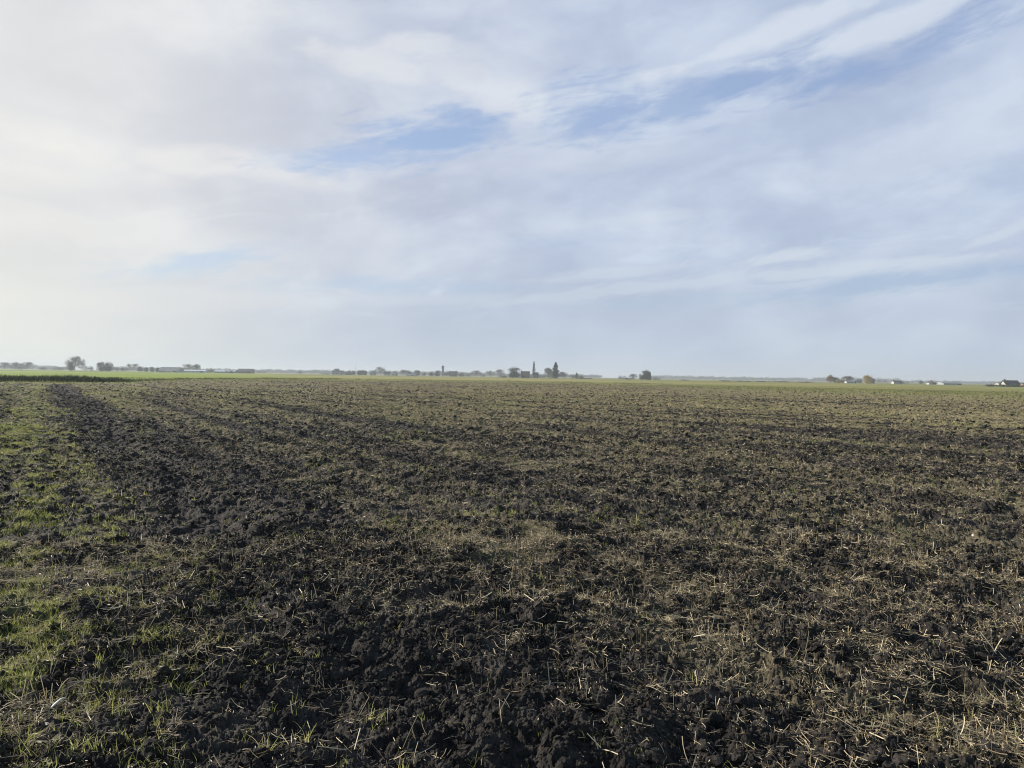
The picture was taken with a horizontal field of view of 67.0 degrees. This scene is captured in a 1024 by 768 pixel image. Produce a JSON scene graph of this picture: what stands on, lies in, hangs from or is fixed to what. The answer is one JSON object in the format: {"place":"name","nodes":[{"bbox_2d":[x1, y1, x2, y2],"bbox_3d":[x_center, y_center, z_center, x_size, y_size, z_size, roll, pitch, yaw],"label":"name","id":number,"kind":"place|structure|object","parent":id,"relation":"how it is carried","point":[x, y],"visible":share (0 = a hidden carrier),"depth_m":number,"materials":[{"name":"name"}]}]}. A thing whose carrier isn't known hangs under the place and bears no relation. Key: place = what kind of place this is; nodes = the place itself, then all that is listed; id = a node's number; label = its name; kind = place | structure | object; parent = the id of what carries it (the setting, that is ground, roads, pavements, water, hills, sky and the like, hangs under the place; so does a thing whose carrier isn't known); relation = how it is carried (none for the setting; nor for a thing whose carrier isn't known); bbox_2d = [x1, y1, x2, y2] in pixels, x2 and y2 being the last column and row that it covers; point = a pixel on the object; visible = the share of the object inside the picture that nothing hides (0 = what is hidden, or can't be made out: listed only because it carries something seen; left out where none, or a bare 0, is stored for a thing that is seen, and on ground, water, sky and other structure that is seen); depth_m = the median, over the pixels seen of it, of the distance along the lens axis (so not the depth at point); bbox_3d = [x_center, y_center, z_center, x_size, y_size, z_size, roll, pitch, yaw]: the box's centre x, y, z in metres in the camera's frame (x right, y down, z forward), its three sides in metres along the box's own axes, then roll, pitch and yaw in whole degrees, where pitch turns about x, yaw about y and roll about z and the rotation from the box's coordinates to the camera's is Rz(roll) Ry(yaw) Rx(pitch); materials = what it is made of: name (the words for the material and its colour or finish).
{"place":"outdoors","nodes":[
{"label":"outdoors","id":0,"kind":"place"},
{"bbox_2d":[0,377,1023,395],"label":"grass verge","id":1,"kind":"object","parent":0,"point":[299,379],"depth_m":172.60,"materials":[{"name":"plant"}]},
{"bbox_2d":[0,374,670,383],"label":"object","id":2,"kind":"object","parent":1,"relation":"on","point":[46,378],"visible":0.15,"depth_m":97.08,"materials":[{"name":"green plant"}]},
{"bbox_2d":[0,376,1023,767],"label":"ploughed field","id":3,"kind":"structure","parent":0,"point":[206,740],"depth_m":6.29,"materials":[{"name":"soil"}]},
{"bbox_2d":[51,697,65,708],"bbox_3d":[-2.114,1.485,3.602,0.018,0.034,0.067,1,1,36],"label":"white scrap","id":4,"kind":"object","parent":3,"relation":"on","point":[55,703],"visible":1,"depth_m":3.60,"materials":[{"name":"white plastic"}]},
{"bbox_2d":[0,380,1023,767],"bbox_3d":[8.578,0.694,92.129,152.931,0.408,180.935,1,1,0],"label":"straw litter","id":5,"kind":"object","parent":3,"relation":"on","point":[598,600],"visible":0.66,"depth_m":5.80,"materials":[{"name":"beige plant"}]},
{"bbox_2d":[0,368,1023,392],"bbox_3d":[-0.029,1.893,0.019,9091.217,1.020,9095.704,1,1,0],"label":"meadow","id":6,"kind":"structure","parent":0,"point":[715,382],"depth_m":336.86,"materials":[{"name":"plant"}]},
{"bbox_2d":[0,362,11,366],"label":"bare tree","id":7,"kind":"object","parent":6,"relation":"on","point":[6,364],"visible":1,"depth_m":799.76,"materials":[{"name":"grey plant"}]},
{"bbox_2d":[9,362,21,368],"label":"bare tree","id":8,"kind":"object","parent":6,"relation":"on","point":[15,364],"visible":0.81,"depth_m":819.90,"materials":[{"name":"grey plant"}]},
{"bbox_2d":[21,362,33,368],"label":"bare tree","id":9,"kind":"object","parent":6,"relation":"on","point":[23,365],"visible":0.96,"depth_m":779.92,"materials":[{"name":"grey plant"}]},
{"bbox_2d":[67,361,74,370],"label":"ivy clad tree","id":10,"kind":"object","parent":6,"relation":"on","point":[71,367],"visible":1,"depth_m":739.12,"materials":[{"name":"green plant"}]},
{"bbox_2d":[63,356,85,370],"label":"bare tree","id":11,"kind":"object","parent":6,"relation":"on","point":[77,360],"visible":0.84,"depth_m":759.66,"materials":[{"name":"grey plant"}]},
{"bbox_2d":[81,365,92,370],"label":"bush","id":12,"kind":"object","parent":6,"relation":"on","point":[88,368],"visible":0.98,"depth_m":758.47,"materials":[{"name":"grey plant"}]},
{"bbox_2d":[96,361,106,370],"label":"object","id":13,"kind":"object","parent":6,"relation":"on","point":[102,367],"visible":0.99,"depth_m":698.91,"materials":[{"name":"green plant"}]},
{"bbox_2d":[104,362,113,370],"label":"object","id":14,"kind":"object","parent":6,"relation":"on","point":[109,367],"visible":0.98,"depth_m":704.23,"materials":[{"name":"green plant"}]},
{"bbox_2d":[126,363,137,370],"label":"bare tree","id":15,"kind":"object","parent":6,"relation":"on","point":[135,366],"visible":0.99,"depth_m":858.20,"materials":[{"name":"grey plant"}]},
{"bbox_2d":[0,364,331,373],"bbox_3d":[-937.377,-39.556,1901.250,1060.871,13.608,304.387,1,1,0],"label":"distant woodland","id":16,"kind":"object","parent":6,"relation":"on","point":[34,366],"visible":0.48,"depth_m":1874.34,"materials":[{"name":"green plant"}]},
{"bbox_2d":[158,367,183,371],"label":"grey barn","id":17,"kind":"structure","parent":6,"relation":"on","point":[174,369],"depth_m":756.75,"materials":[{"name":"grey metal"}]},
{"bbox_2d":[182,363,192,369],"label":"bare tree","id":18,"kind":"object","parent":6,"relation":"on","point":[189,367],"visible":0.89,"depth_m":838.70,"materials":[{"name":"grey plant"}]},
{"bbox_2d":[184,370,208,372],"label":"long shed","id":19,"kind":"structure","parent":6,"relation":"on","point":[196,371],"depth_m":793.97,"materials":[{"name":"grey metal"}]},
{"bbox_2d":[193,364,200,369],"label":"bare tree","id":20,"kind":"object","parent":6,"relation":"on","point":[196,366],"visible":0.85,"depth_m":819.29,"materials":[{"name":"grey plant"}]},
{"bbox_2d":[214,370,236,372],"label":"long shed","id":21,"kind":"structure","parent":6,"relation":"on","point":[219,371],"depth_m":813.97,"materials":[{"name":"grey metal"}]},
{"bbox_2d":[237,369,254,373],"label":"brick barn","id":22,"kind":"structure","parent":6,"relation":"on","point":[247,371],"depth_m":795.60,"materials":[{"name":"brick"}]},
{"bbox_2d":[332,370,343,374],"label":"white house","id":23,"kind":"structure","parent":6,"relation":"on","point":[335,372],"depth_m":846.34,"materials":[{"name":"tile"}]},
{"bbox_2d":[357,370,366,374],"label":"brown house","id":24,"kind":"structure","parent":6,"relation":"on","point":[361,372],"depth_m":857.57,"materials":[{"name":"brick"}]},
{"bbox_2d":[375,367,383,373],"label":"bare tree","id":25,"kind":"object","parent":6,"relation":"on","point":[380,369],"visible":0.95,"depth_m":929.01,"materials":[{"name":"grey plant"}]},
{"bbox_2d":[448,371,457,376],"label":"brick house","id":26,"kind":"structure","parent":6,"relation":"on","point":[453,373],"depth_m":877.45,"materials":[{"name":"brown brick"}]},
{"bbox_2d":[339,369,601,377],"bbox_3d":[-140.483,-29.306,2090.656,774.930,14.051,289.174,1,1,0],"label":"distant woodland","id":27,"kind":"object","parent":6,"relation":"on","point":[542,375],"visible":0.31,"depth_m":2066.28,"materials":[{"name":"green plant"}]},
{"bbox_2d":[469,370,480,375],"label":"bare tree","id":28,"kind":"object","parent":6,"relation":"on","point":[476,373],"visible":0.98,"depth_m":879.48,"materials":[{"name":"grey plant"}]},
{"bbox_2d":[496,369,504,374],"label":"bare tree","id":29,"kind":"object","parent":6,"relation":"on","point":[498,371],"visible":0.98,"depth_m":879.11,"materials":[{"name":"grey plant"}]},
{"bbox_2d":[507,366,521,377],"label":"tree","id":30,"kind":"object","parent":6,"relation":"on","point":[512,374],"visible":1,"depth_m":638.89,"materials":[{"name":"green plant"}]},
{"bbox_2d":[520,370,529,377],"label":"farmhouse","id":31,"kind":"object","parent":6,"relation":"on","point":[526,373],"visible":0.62,"depth_m":678.52,"materials":[{"name":"brown brick"}]},
{"bbox_2d":[533,372,538,377],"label":"farm outbuilding","id":32,"kind":"structure","parent":6,"relation":"on","point":[535,374],"depth_m":688.14,"materials":[{"name":"tile"}]},
{"bbox_2d":[544,367,552,377],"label":"bare tree","id":33,"kind":"object","parent":6,"relation":"on","point":[549,371],"visible":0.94,"depth_m":678.63,"materials":[{"name":"brown plant"}]},
{"bbox_2d":[551,362,560,378],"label":"conifer","id":34,"kind":"object","parent":6,"relation":"on","point":[555,374],"visible":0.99,"depth_m":638.93,"materials":[{"name":"green plant"}]},
{"bbox_2d":[559,372,567,377],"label":"bare tree","id":35,"kind":"object","parent":6,"relation":"on","point":[563,374],"visible":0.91,"depth_m":678.88,"materials":[{"name":"grey plant"}]},
{"bbox_2d":[642,370,650,379],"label":"evergreen tree","id":36,"kind":"object","parent":6,"relation":"on","point":[646,375],"visible":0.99,"depth_m":648.66,"materials":[{"name":"green plant"}]},
{"bbox_2d":[826,375,833,381],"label":"bare tree","id":37,"kind":"object","parent":6,"relation":"on","point":[829,378],"visible":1,"depth_m":619.25,"materials":[{"name":"brown plant"}]},
{"bbox_2d":[650,375,1023,383],"bbox_3d":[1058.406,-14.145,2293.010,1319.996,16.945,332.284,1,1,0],"label":"distant woodland","id":38,"kind":"object","parent":6,"relation":"on","point":[771,379],"visible":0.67,"depth_m":2270.60,"materials":[{"name":"green plant"}]},
{"bbox_2d":[842,376,853,380],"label":"bare tree","id":39,"kind":"object","parent":6,"relation":"on","point":[848,378],"visible":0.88,"depth_m":659.39,"materials":[{"name":"grey plant"}]},
{"bbox_2d":[863,375,873,382],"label":"golden tree","id":40,"kind":"object","parent":6,"relation":"on","point":[868,379],"visible":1,"depth_m":598.73,"materials":[{"name":"yellow plant"}]},
{"bbox_2d":[891,380,901,383],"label":"white house","id":41,"kind":"structure","parent":6,"relation":"on","point":[895,382],"depth_m":638.28,"materials":[{"name":"tile"}]},
{"bbox_2d":[936,382,961,384],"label":"long barn","id":42,"kind":"structure","parent":6,"relation":"on","point":[948,383],"depth_m":633.40,"materials":[{"name":"grey metal"}]},
{"bbox_2d":[1000,379,1020,386],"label":"dark roofed house","id":43,"kind":"structure","parent":6,"relation":"on","point":[1008,382],"depth_m":418.76,"materials":[{"name":"tile"}]},
{"bbox_2d":[0,0,1023,383],"label":"sky","id":44,"kind":"structure","parent":0,"point":[808,189],"materials":[{"name":"blue"}]}
]}

